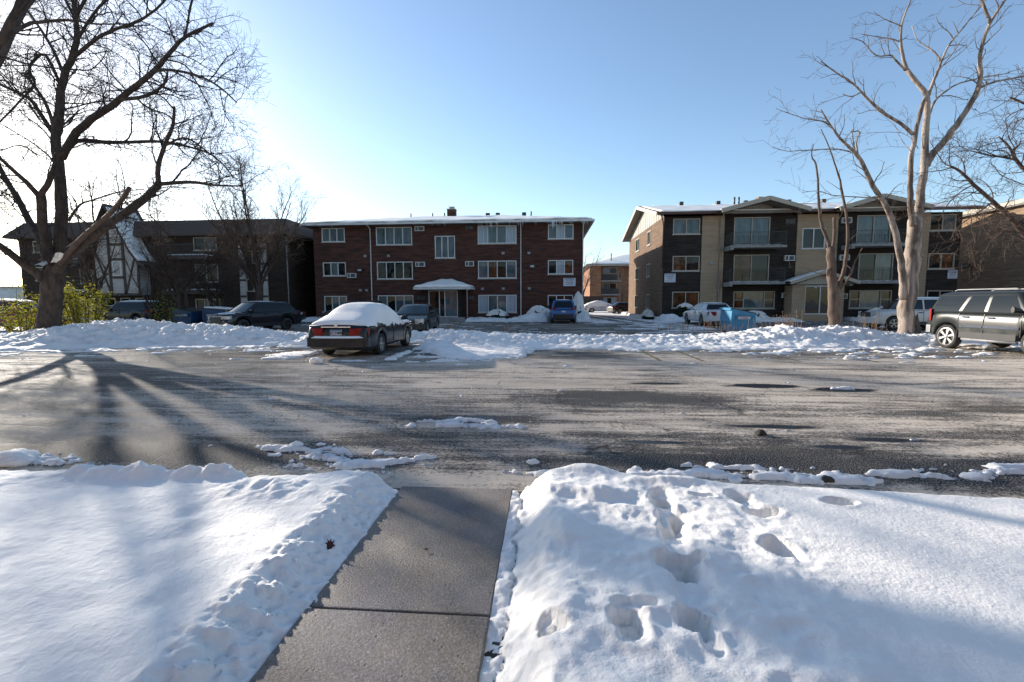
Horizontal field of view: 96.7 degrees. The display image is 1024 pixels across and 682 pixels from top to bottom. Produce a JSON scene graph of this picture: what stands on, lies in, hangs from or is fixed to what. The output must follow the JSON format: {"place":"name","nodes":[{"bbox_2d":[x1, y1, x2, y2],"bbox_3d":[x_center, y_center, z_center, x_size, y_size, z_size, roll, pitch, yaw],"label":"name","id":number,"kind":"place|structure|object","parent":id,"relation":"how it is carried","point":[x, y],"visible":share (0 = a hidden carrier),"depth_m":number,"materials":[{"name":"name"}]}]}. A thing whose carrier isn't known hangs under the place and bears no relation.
{"place":"outdoors","nodes":[
{"label":"outdoors","id":0,"kind":"place"},
{"bbox_2d":[249,486,512,681],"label":"walkway","id":1,"kind":"structure","parent":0,"point":[396,602],"depth_m":2.39,"materials":[{"name":"concrete"}]},
{"bbox_2d":[0,314,1023,498],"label":"parking lot","id":2,"kind":"structure","parent":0,"point":[883,413],"depth_m":6.71,"materials":[{"name":"asphalt"}]},
{"bbox_2d":[0,448,41,467],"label":"snow lump","id":3,"kind":"object","parent":2,"relation":"on","point":[17,458],"visible":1,"depth_m":4.48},
{"bbox_2d":[0,299,70,330],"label":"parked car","id":4,"kind":"object","parent":2,"relation":"on","point":[11,312],"visible":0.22,"depth_m":25.57,"materials":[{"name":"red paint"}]},
{"bbox_2d":[92,300,170,321],"bbox_3d":[-27.237,-2.038,32.572,4.590,1.767,2.220,0,5,6],"label":"parked car","id":5,"kind":"object","parent":2,"relation":"on","point":[132,309],"visible":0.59,"depth_m":31.70,"materials":[{"name":"paint"}]},
{"bbox_2d":[170,307,202,323],"bbox_3d":[-21.046,-1.569,29.832,1.440,1.267,1.780,0,5,4],"label":"dumpster","id":6,"kind":"object","parent":2,"relation":"on","point":[189,315],"visible":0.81,"depth_m":29.07,"materials":[{"name":"blue metal"}]},
{"bbox_2d":[201,306,232,322],"bbox_3d":[-18.553,-1.585,29.643,2.440,1.315,1.580,0,5,4],"label":"dumpster","id":7,"kind":"object","parent":2,"relation":"on","point":[208,311],"depth_m":28.96,"materials":[{"name":"blue metal"}]},
{"bbox_2d":[207,301,301,328],"bbox_3d":[-14.423,-1.429,25.704,2.220,1.662,4.680,2,6,25],"label":"parked car","id":8,"kind":"object","parent":2,"relation":"on","point":[271,314],"visible":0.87,"depth_m":25.07,"materials":[{"name":"black paint"}]},
{"bbox_2d":[299,310,306,319],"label":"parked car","id":9,"kind":"object","parent":2,"relation":"on","point":[303,314],"visible":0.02,"depth_m":34.20,"materials":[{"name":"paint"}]},
{"bbox_2d":[309,357,322,363],"bbox_3d":[-5.106,0.511,11.912,0.320,0.162,0.284,0,5,4],"label":"snow lump","id":10,"kind":"object","parent":2,"relation":"on","point":[315,360],"visible":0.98,"depth_m":11.81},
{"bbox_2d":[322,300,382,317],"bbox_3d":[-11.678,-2.192,34.106,4.590,1.697,2.220,0,5,0],"label":"parked car","id":11,"kind":"object","parent":2,"relation":"on","point":[325,313],"visible":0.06,"depth_m":33.36,"materials":[{"name":"paint"}]},
{"bbox_2d":[307,302,411,354],"bbox_3d":[-4.753,-0.483,14.962,2.180,1.583,4.980,0,5,3],"label":"parked car","id":12,"kind":"object","parent":2,"relation":"on","point":[376,328],"visible":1,"depth_m":13.10,"materials":[{"name":"black paint"}]},
{"bbox_2d":[393,304,439,330],"bbox_3d":[-4.981,-1.202,23.794,2.160,1.478,4.850,0,5,0],"label":"parked car","id":13,"kind":"object","parent":2,"relation":"on","point":[424,317],"visible":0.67,"depth_m":22.80,"materials":[{"name":"grey paint"}]},
{"bbox_2d":[393,488,521,681],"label":"soil","id":14,"kind":"structure","parent":2,"relation":"on","point":[491,654],"depth_m":2.08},
{"bbox_2d":[486,309,507,318],"bbox_3d":[-1.205,-2.132,37.349,1.911,1.018,1.276,0,5,4],"label":"evergreen shrub","id":15,"kind":"object","parent":2,"relation":"on","point":[497,313],"visible":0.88,"depth_m":36.99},
{"bbox_2d":[0,317,1020,365],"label":"snowbank","id":16,"kind":"object","parent":2,"relation":"on","point":[140,334],"visible":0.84,"depth_m":16.11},
{"bbox_2d":[150,291,181,322],"bbox_3d":[-20.942,-1.883,27.614,1.726,2.296,1.172,0,5,4],"label":"leafy shrub","id":17,"kind":"object","parent":16,"relation":"on","point":[167,317],"visible":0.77,"depth_m":27.54,"materials":[{"name":"green plant"}]},
{"bbox_2d":[22,360,1023,485],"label":"snow patches","id":18,"kind":"object","parent":2,"relation":"on","point":[713,471],"visible":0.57,"depth_m":4.31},
{"bbox_2d":[289,441,303,446],"bbox_3d":[-2.370,1.141,5.018,0.150,0.088,0.131,0,5,4],"label":"snow lump","id":19,"kind":"object","parent":18,"relation":"on","point":[297,443],"visible":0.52,"depth_m":4.99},
{"bbox_2d":[822,475,834,482],"bbox_3d":[2.766,1.211,3.988,0.111,0.052,0.098,3,6,36],"label":"dirt clod","id":20,"kind":"object","parent":18,"relation":"on","point":[826,479],"visible":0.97,"depth_m":3.96,"materials":[{"name":"soil"}]},
{"bbox_2d":[548,299,576,322],"bbox_3d":[3.800,-2.273,34.310,2.220,1.717,4.660,0,5,4],"label":"parked car","id":21,"kind":"object","parent":2,"relation":"on","point":[562,309],"visible":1,"depth_m":32.18,"materials":[{"name":"blue paint"}]},
{"bbox_2d":[606,302,627,313],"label":"parked car","id":22,"kind":"object","parent":2,"relation":"on","point":[619,307],"visible":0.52,"depth_m":55.40,"materials":[{"name":"black paint"}]},
{"bbox_2d":[641,309,654,319],"bbox_3d":[11.862,-2.336,39.692,0.964,0.913,3.209,0,5,4],"label":"evergreen shrub","id":23,"kind":"object","parent":2,"relation":"on","point":[648,314],"visible":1,"depth_m":38.73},
{"bbox_2d":[675,303,692,316],"bbox_3d":[13.755,-2.326,36.217,1.888,1.486,1.138,0,5,4],"label":"evergreen shrub","id":24,"kind":"object","parent":2,"relation":"on","point":[681,309],"visible":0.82,"depth_m":35.97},
{"bbox_2d":[650,320,752,334],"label":"dry weeds","id":25,"kind":"object","parent":2,"relation":"on","point":[703,328],"visible":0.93,"depth_m":20.60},
{"bbox_2d":[683,302,729,325],"bbox_3d":[13.081,-1.828,30.229,2.300,1.478,5.410,0,5,3],"label":"parked car","id":26,"kind":"object","parent":2,"relation":"on","point":[701,313],"visible":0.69,"depth_m":28.87,"materials":[{"name":"white paint"}]},
{"bbox_2d":[719,307,756,331],"bbox_3d":[10.853,-0.991,21.949,1.190,1.267,1.780,0,5,7],"label":"dumpster","id":27,"kind":"object","parent":2,"relation":"on","point":[737,318],"visible":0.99,"depth_m":21.19,"materials":[{"name":"blue metal"}]},
{"bbox_2d":[641,350,877,361],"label":"parking lines","id":28,"kind":"object","parent":2,"relation":"on","point":[752,350],"visible":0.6,"depth_m":13.03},
{"bbox_2d":[750,310,768,317],"bbox_3d":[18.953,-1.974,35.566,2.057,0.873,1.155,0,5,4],"label":"parked car","id":29,"kind":"object","parent":2,"relation":"on","point":[761,314],"visible":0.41,"depth_m":35.17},
{"bbox_2d":[754,429,766,435],"bbox_3d":[2.976,1.093,5.437,0.139,0.075,0.117,0,5,4],"label":"dirt clod","id":30,"kind":"object","parent":2,"relation":"on","point":[759,432],"visible":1,"depth_m":5.41,"materials":[{"name":"soil"}]},
{"bbox_2d":[753,310,887,328],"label":"dry weeds","id":31,"kind":"object","parent":2,"relation":"on","point":[792,321],"visible":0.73,"depth_m":19.50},
{"bbox_2d":[844,355,857,359],"bbox_3d":[9.121,0.444,12.292,0.324,0.130,0.266,0,5,4],"label":"snow lump","id":32,"kind":"object","parent":2,"relation":"on","point":[850,357],"visible":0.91,"depth_m":12.20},
{"bbox_2d":[857,297,938,329],"bbox_3d":[21.584,-1.503,24.621,4.580,1.747,2.220,1,5,8],"label":"parked car","id":33,"kind":"object","parent":2,"relation":"on","point":[922,307],"visible":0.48,"depth_m":24.03,"materials":[{"name":"paint"}]},
{"bbox_2d":[926,288,1023,351],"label":"parked car","id":34,"kind":"object","parent":2,"relation":"on","point":[993,318],"visible":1,"depth_m":14.05,"materials":[{"name":"paint"}]},
{"bbox_2d":[0,0,1023,285],"label":"sky","id":35,"kind":"structure","parent":0,"point":[599,110],"materials":[{"name":"blue"}]},
{"label":"ground","id":36,"kind":"structure","parent":0,"visible":0},
{"bbox_2d":[0,272,22,285],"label":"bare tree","id":37,"kind":"object","parent":36,"relation":"on","point":[19,284],"visible":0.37,"depth_m":81.41,"materials":[{"name":"plant"}]},
{"bbox_2d":[0,286,23,298],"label":"building","id":38,"kind":"structure","parent":36,"relation":"on","point":[7,292],"depth_m":59.96,"materials":[{"name":"white"}]},
{"bbox_2d":[0,285,39,332],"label":"leafy shrub","id":39,"kind":"object","parent":36,"relation":"on","point":[19,317],"visible":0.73,"depth_m":20.77,"materials":[{"name":"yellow plant"}]},
{"bbox_2d":[62,275,119,324],"bbox_3d":[-20.136,-1.637,21.460,3.229,2.873,2.179,0,5,4],"label":"leafy shrub","id":40,"kind":"object","parent":36,"relation":"on","point":[76,312],"visible":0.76,"depth_m":21.09,"materials":[{"name":"green plant"}]},
{"bbox_2d":[51,198,135,319],"bbox_3d":[-24.081,-4.461,26.606,3.288,7.730,3.660,5,7,44],"label":"bare tree","id":41,"kind":"object","parent":36,"relation":"on","point":[87,270],"visible":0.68,"depth_m":26.57,"materials":[{"name":"brown plant"}]},
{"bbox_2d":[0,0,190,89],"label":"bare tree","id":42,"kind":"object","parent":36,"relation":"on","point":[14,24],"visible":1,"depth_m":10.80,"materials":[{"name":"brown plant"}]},
{"bbox_2d":[0,0,293,328],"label":"bare tree","id":43,"kind":"object","parent":36,"relation":"on","point":[58,255],"visible":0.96,"depth_m":17.89,"materials":[{"name":"brown plant"}]},
{"bbox_2d":[122,247,176,319],"bbox_3d":[-23.565,-3.421,29.694,2.832,5.127,3.484,-2,5,-23],"label":"bare tree","id":44,"kind":"object","parent":36,"relation":"on","point":[147,302],"visible":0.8,"depth_m":29.56,"materials":[{"name":"brown plant"}]},
{"bbox_2d":[2,203,315,317],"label":"apartment building","id":45,"kind":"structure","parent":36,"relation":"on","point":[293,285],"depth_m":39.57,"materials":[{"name":"brick"}]},
{"bbox_2d":[32,241,52,252],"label":"window","id":46,"kind":"structure","parent":45,"relation":"in","point":[34,242],"depth_m":40.75,"materials":[{"name":"grey glass"}]},
{"bbox_2d":[79,270,93,283],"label":"window","id":47,"kind":"structure","parent":45,"relation":"in","point":[79,270],"depth_m":40.64,"materials":[{"name":"grey glass"}]},
{"bbox_2d":[82,299,99,313],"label":"window","id":48,"kind":"structure","parent":45,"relation":"in","point":[91,308],"depth_m":40.85,"materials":[{"name":"grey glass"}]},
{"bbox_2d":[106,298,115,305],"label":"window","id":49,"kind":"structure","parent":45,"relation":"in","point":[107,298],"depth_m":40.10,"materials":[{"name":"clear glass"}]},
{"bbox_2d":[112,261,121,275],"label":"window","id":50,"kind":"structure","parent":45,"relation":"in","point":[112,261],"depth_m":39.11,"materials":[{"name":"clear glass"}]},
{"bbox_2d":[193,237,216,250],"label":"window","id":51,"kind":"structure","parent":45,"relation":"in","point":[201,242],"depth_m":39.56,"materials":[{"name":"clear glass"}]},
{"bbox_2d":[195,264,219,282],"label":"window","id":52,"kind":"structure","parent":45,"relation":"in","point":[214,271],"depth_m":39.75,"materials":[{"name":"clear glass"}]},
{"bbox_2d":[195,299,220,308],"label":"window","id":53,"kind":"structure","parent":45,"relation":"in","point":[200,303],"depth_m":40.03,"materials":[{"name":"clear glass"}]},
{"bbox_2d":[246,279,257,291],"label":"window","id":54,"kind":"structure","parent":45,"relation":"in","point":[246,279],"depth_m":39.50,"materials":[{"name":"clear glass"}]},
{"bbox_2d":[120,185,242,306],"bbox_3d":[-22.428,-5.505,29.982,7.093,9.233,6.077,0,5,4],"label":"bare tree","id":55,"kind":"object","parent":36,"relation":"on","point":[172,281],"visible":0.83,"depth_m":30.11,"materials":[{"name":"brown plant"}]},
{"bbox_2d":[0,460,397,681],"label":"snow","id":56,"kind":"structure","parent":36,"relation":"on","point":[140,571],"depth_m":2.59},
{"bbox_2d":[326,539,335,549],"bbox_3d":[-1.141,1.279,2.854,0.073,0.057,0.048,0,5,4],"label":"dead leaf","id":57,"kind":"object","parent":56,"relation":"on","point":[330,544],"visible":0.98,"depth_m":2.85,"materials":[{"name":"brown plant"}]},
{"bbox_2d":[167,238,252,306],"bbox_3d":[-22.006,-4.670,33.144,6.279,7.014,6.226,0,5,4],"label":"bare tree","id":58,"kind":"object","parent":36,"relation":"on","point":[219,291],"visible":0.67,"depth_m":33.48,"materials":[{"name":"brown plant"}]},
{"bbox_2d":[190,131,325,300],"bbox_3d":[-17.277,-7.116,30.537,8.096,12.333,7.176,0,5,4],"label":"bare tree","id":59,"kind":"object","parent":36,"relation":"on","point":[246,269],"visible":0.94,"depth_m":30.93,"materials":[{"name":"brown plant"}]},
{"bbox_2d":[299,206,594,320],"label":"apartment building","id":60,"kind":"structure","parent":36,"relation":"on","point":[451,266],"depth_m":37.99,"materials":[{"name":"red brick"}]},
{"bbox_2d":[321,228,345,242],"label":"window","id":61,"kind":"structure","parent":60,"relation":"in","point":[329,235],"depth_m":38.63,"materials":[{"name":"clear glass"}]},
{"bbox_2d":[322,262,346,276],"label":"window","id":62,"kind":"structure","parent":60,"relation":"in","point":[330,269],"depth_m":38.88,"materials":[{"name":"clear glass"}]},
{"bbox_2d":[324,296,346,310],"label":"window","id":63,"kind":"structure","parent":60,"relation":"in","point":[330,302],"depth_m":39.15,"materials":[{"name":"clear glass"}]},
{"bbox_2d":[375,227,412,245],"bbox_3d":[-9.905,-8.779,38.237,3.200,1.545,0.160,0,5,4],"label":"window","id":64,"kind":"structure","parent":60,"relation":"in","point":[385,236],"depth_m":38.25,"materials":[{"name":"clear glass"}]},
{"bbox_2d":[376,262,413,279],"bbox_3d":[-9.895,-5.930,38.486,3.200,1.525,0.160,0,5,4],"label":"window","id":65,"kind":"structure","parent":60,"relation":"in","point":[385,270],"depth_m":38.51,"materials":[{"name":"clear glass"}]},
{"bbox_2d":[378,295,413,312],"bbox_3d":[-9.884,-3.150,38.747,3.080,1.470,0.125,0,5,4],"label":"window","id":66,"kind":"structure","parent":60,"relation":"in","point":[395,302],"depth_m":38.74,"materials":[{"name":"clear glass"}]},
{"bbox_2d":[428,290,457,316],"bbox_3d":[-5.646,-3.069,37.429,2.430,2.170,0.125,0,5,4],"label":"glass door","id":67,"kind":"structure","parent":60,"relation":"in","point":[445,303],"depth_m":37.43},
{"bbox_2d":[434,236,455,258],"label":"window","id":68,"kind":"structure","parent":60,"relation":"in","point":[444,245],"depth_m":38.02,"materials":[{"name":"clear glass"}]},
{"bbox_2d":[477,225,516,244],"bbox_3d":[-1.234,-8.753,37.588,3.330,1.545,0.160,0,5,4],"label":"window","id":69,"kind":"structure","parent":60,"relation":"in","point":[499,234],"depth_m":37.61,"materials":[{"name":"white glass"}]},
{"bbox_2d":[477,260,516,278],"bbox_3d":[-1.224,-5.903,37.837,3.330,1.525,0.160,0,5,4],"label":"window","id":70,"kind":"structure","parent":60,"relation":"in","point":[486,269],"depth_m":37.85,"materials":[{"name":"clear glass"}]},
{"bbox_2d":[478,295,516,312],"bbox_3d":[-1.214,-3.084,38.084,3.330,1.545,0.160,0,5,4],"label":"window","id":71,"kind":"structure","parent":60,"relation":"in","point":[486,303],"depth_m":38.10,"materials":[{"name":"white glass"}]},
{"bbox_2d":[547,224,573,239],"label":"window","id":72,"kind":"structure","parent":60,"relation":"in","point":[563,231],"depth_m":37.19,"materials":[{"name":"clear glass"}]},
{"bbox_2d":[547,260,573,274],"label":"window","id":73,"kind":"structure","parent":60,"relation":"in","point":[555,267],"depth_m":37.45,"materials":[{"name":"clear glass"}]},
{"bbox_2d":[548,295,572,309],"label":"window","id":74,"kind":"structure","parent":60,"relation":"in","point":[551,298],"depth_m":37.69,"materials":[{"name":"clear glass"}]},
{"bbox_2d":[563,278,575,285],"bbox_3d":[4.731,-4.854,37.452,0.990,0.670,0.030,0,5,4],"label":"wall sign","id":75,"kind":"object","parent":60,"relation":"attached to","point":[569,281],"visible":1,"depth_m":37.44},
{"bbox_2d":[71,311,930,334],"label":"snow","id":76,"kind":"structure","parent":36,"relation":"on","point":[662,319],"depth_m":35.47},
{"bbox_2d":[584,301,610,311],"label":"parked car","id":77,"kind":"object","parent":76,"relation":"on","point":[593,306],"visible":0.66,"depth_m":61.25,"materials":[{"name":"white paint"}]},
{"bbox_2d":[526,305,549,320],"bbox_3d":[2.120,-2.208,37.001,2.304,1.382,1.411,0,5,4],"label":"evergreen shrub","id":78,"kind":"object","parent":36,"relation":"on","point":[540,309],"visible":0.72,"depth_m":36.59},
{"bbox_2d":[573,291,584,314],"bbox_3d":[5.382,-2.591,37.015,1.219,2.943,1.047,0,5,4],"label":"evergreen shrub","id":79,"kind":"object","parent":36,"relation":"on","point":[578,301],"visible":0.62,"depth_m":36.65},
{"bbox_2d":[583,243,603,300],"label":"bare tree","id":80,"kind":"object","parent":36,"relation":"on","point":[584,289],"visible":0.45,"depth_m":72.49,"materials":[{"name":"brown plant"}]},
{"bbox_2d":[584,296,602,304],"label":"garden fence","id":81,"kind":"object","parent":36,"relation":"on","point":[587,299],"visible":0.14,"depth_m":76.88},
{"bbox_2d":[583,253,628,303],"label":"apartment building","id":82,"kind":"structure","parent":36,"relation":"on","point":[604,275],"depth_m":83.83,"materials":[{"name":"orange brick"}]},
{"bbox_2d":[602,283,616,288],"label":"window","id":83,"kind":"structure","parent":82,"relation":"in","point":[605,285],"depth_m":84.35,"materials":[{"name":"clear glass"}]},
{"bbox_2d":[603,267,616,273],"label":"window","id":84,"kind":"structure","parent":82,"relation":"in","point":[606,270],"depth_m":84.10,"materials":[{"name":"white glass"}]},
{"bbox_2d":[603,297,616,303],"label":"window","id":85,"kind":"structure","parent":82,"relation":"in","point":[610,300],"depth_m":84.56,"materials":[{"name":"white glass"}]},
{"bbox_2d":[614,265,628,301],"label":"bare tree","id":86,"kind":"object","parent":36,"relation":"on","point":[620,293],"visible":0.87,"depth_m":64.70,"materials":[{"name":"brown plant"}]},
{"bbox_2d":[479,463,1023,681],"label":"snow","id":87,"kind":"structure","parent":36,"relation":"on","point":[614,576],"depth_m":2.31,"materials":[{"name":"snow"}]},
{"bbox_2d":[622,193,986,320],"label":"apartment building","id":88,"kind":"structure","parent":36,"relation":"on","point":[742,255],"depth_m":35.92,"materials":[{"name":"brown brick"}]},
{"bbox_2d":[634,295,637,307],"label":"window","id":89,"kind":"structure","parent":88,"relation":"in","point":[636,296],"depth_m":47.46,"materials":[{"name":"clear glass"}]},
{"bbox_2d":[635,267,638,280],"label":"window","id":90,"kind":"structure","parent":88,"relation":"in","point":[636,269],"depth_m":47.23,"materials":[{"name":"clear glass"}]},
{"bbox_2d":[635,238,639,252],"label":"window","id":91,"kind":"structure","parent":88,"relation":"in","point":[638,240],"depth_m":46.96,"materials":[{"name":"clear glass"}]},
{"bbox_2d":[645,294,649,308],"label":"window","id":92,"kind":"structure","parent":88,"relation":"in","point":[647,295],"depth_m":42.23,"materials":[{"name":"clear glass"}]},
{"bbox_2d":[646,263,649,277],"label":"window","id":93,"kind":"structure","parent":88,"relation":"in","point":[648,265],"depth_m":41.96,"materials":[{"name":"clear glass"}]},
{"bbox_2d":[646,230,650,246],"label":"window","id":94,"kind":"structure","parent":88,"relation":"in","point":[649,232],"depth_m":41.72,"materials":[{"name":"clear glass"}]},
{"bbox_2d":[664,274,675,281],"bbox_3d":[12.782,-5.103,36.825,0.880,0.700,0.030,0,5,4],"label":"wall sign","id":95,"kind":"object","parent":88,"relation":"attached to","point":[669,277],"visible":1,"depth_m":36.81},
{"bbox_2d":[671,292,698,308],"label":"window","id":96,"kind":"structure","parent":88,"relation":"in","point":[678,298],"depth_m":36.93,"materials":[{"name":"clear glass"}]},
{"bbox_2d":[671,256,699,271],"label":"window","id":97,"kind":"structure","parent":88,"relation":"in","point":[679,263],"depth_m":36.68,"materials":[{"name":"clear glass"}]},
{"bbox_2d":[672,218,700,234],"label":"window","id":98,"kind":"structure","parent":88,"relation":"in","point":[691,226],"depth_m":36.43,"materials":[{"name":"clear glass"}]},
{"bbox_2d":[733,254,769,281],"bbox_3d":[19.070,-5.791,36.339,2.730,2.170,0.125,0,5,4],"label":"glass door","id":99,"kind":"structure","parent":88,"relation":"in","point":[742,262],"depth_m":36.34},
{"bbox_2d":[733,217,770,244],"bbox_3d":[19.001,-8.640,36.094,2.750,2.290,0.125,0,5,4],"label":"glass door","id":100,"kind":"structure","parent":88,"relation":"in","point":[746,225],"depth_m":36.09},
{"bbox_2d":[733,291,774,308],"bbox_3d":[19.392,-3.260,36.519,3.320,1.445,0.160,0,5,4],"label":"window","id":101,"kind":"structure","parent":88,"relation":"in","point":[741,299],"depth_m":36.54,"materials":[{"name":"clear glass"}]},
{"bbox_2d":[801,228,825,249],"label":"window","id":102,"kind":"structure","parent":88,"relation":"in","point":[812,238],"depth_m":35.74,"materials":[{"name":"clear glass"}]},
{"bbox_2d":[804,285,827,313],"bbox_3d":[23.696,-3.161,35.074,2.300,2.220,0.125,0,5,4],"label":"glass door","id":103,"kind":"structure","parent":88,"relation":"in","point":[816,299],"depth_m":35.10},
{"bbox_2d":[848,290,891,308],"bbox_3d":[28.192,-3.253,35.858,3.270,1.485,0.160,0,5,4],"label":"window","id":104,"kind":"structure","parent":88,"relation":"in","point":[858,299],"depth_m":35.88,"materials":[{"name":"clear glass"}]},
{"bbox_2d":[856,215,890,242],"bbox_3d":[28.100,-8.612,35.413,2.500,2.290,0.125,0,5,4],"label":"glass door","id":105,"kind":"structure","parent":88,"relation":"in","point":[872,223],"depth_m":35.41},
{"bbox_2d":[858,253,893,279],"bbox_3d":[28.434,-5.762,35.637,2.550,2.170,0.125,0,5,4],"label":"glass door","id":106,"kind":"structure","parent":88,"relation":"in","point":[873,261],"depth_m":35.64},
{"bbox_2d":[927,290,953,296],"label":"window","id":107,"kind":"structure","parent":88,"relation":"in","point":[930,293],"depth_m":35.47,"materials":[{"name":"clear glass"}]},
{"bbox_2d":[927,253,954,269],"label":"window","id":108,"kind":"structure","parent":88,"relation":"in","point":[933,264],"depth_m":35.24,"materials":[{"name":"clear glass"}]},
{"bbox_2d":[929,214,956,231],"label":"window","id":109,"kind":"structure","parent":88,"relation":"in","point":[934,224],"depth_m":35.00,"materials":[{"name":"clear glass"}]},
{"bbox_2d":[947,270,957,278],"bbox_3d":[34.095,-5.163,35.217,0.745,0.650,0.030,0,5,4],"label":"air conditioner","id":110,"kind":"object","parent":88,"relation":"attached to","point":[951,275],"visible":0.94,"depth_m":35.21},
{"bbox_2d":[789,129,866,324],"bbox_3d":[12.843,-4.326,18.458,3.422,9.127,1.947,-4,6,-36],"label":"broken tree","id":111,"kind":"object","parent":36,"relation":"on","point":[833,310],"visible":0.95,"depth_m":18.81,"materials":[{"name":"brown plant"}]},
{"bbox_2d":[743,0,1023,333],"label":"peeling tree","id":112,"kind":"object","parent":36,"relation":"on","point":[909,262],"visible":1,"depth_m":18.86,"materials":[{"name":"beige plant"}]},
{"bbox_2d":[885,64,1023,279],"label":"bare tree","id":113,"kind":"object","parent":36,"relation":"on","point":[1013,221],"visible":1,"depth_m":14.80,"materials":[{"name":"brown plant"}]},
{"bbox_2d":[956,198,1023,291],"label":"apartment building","id":114,"kind":"structure","parent":36,"relation":"on","point":[1009,273],"depth_m":38.38,"materials":[{"name":"brick"}]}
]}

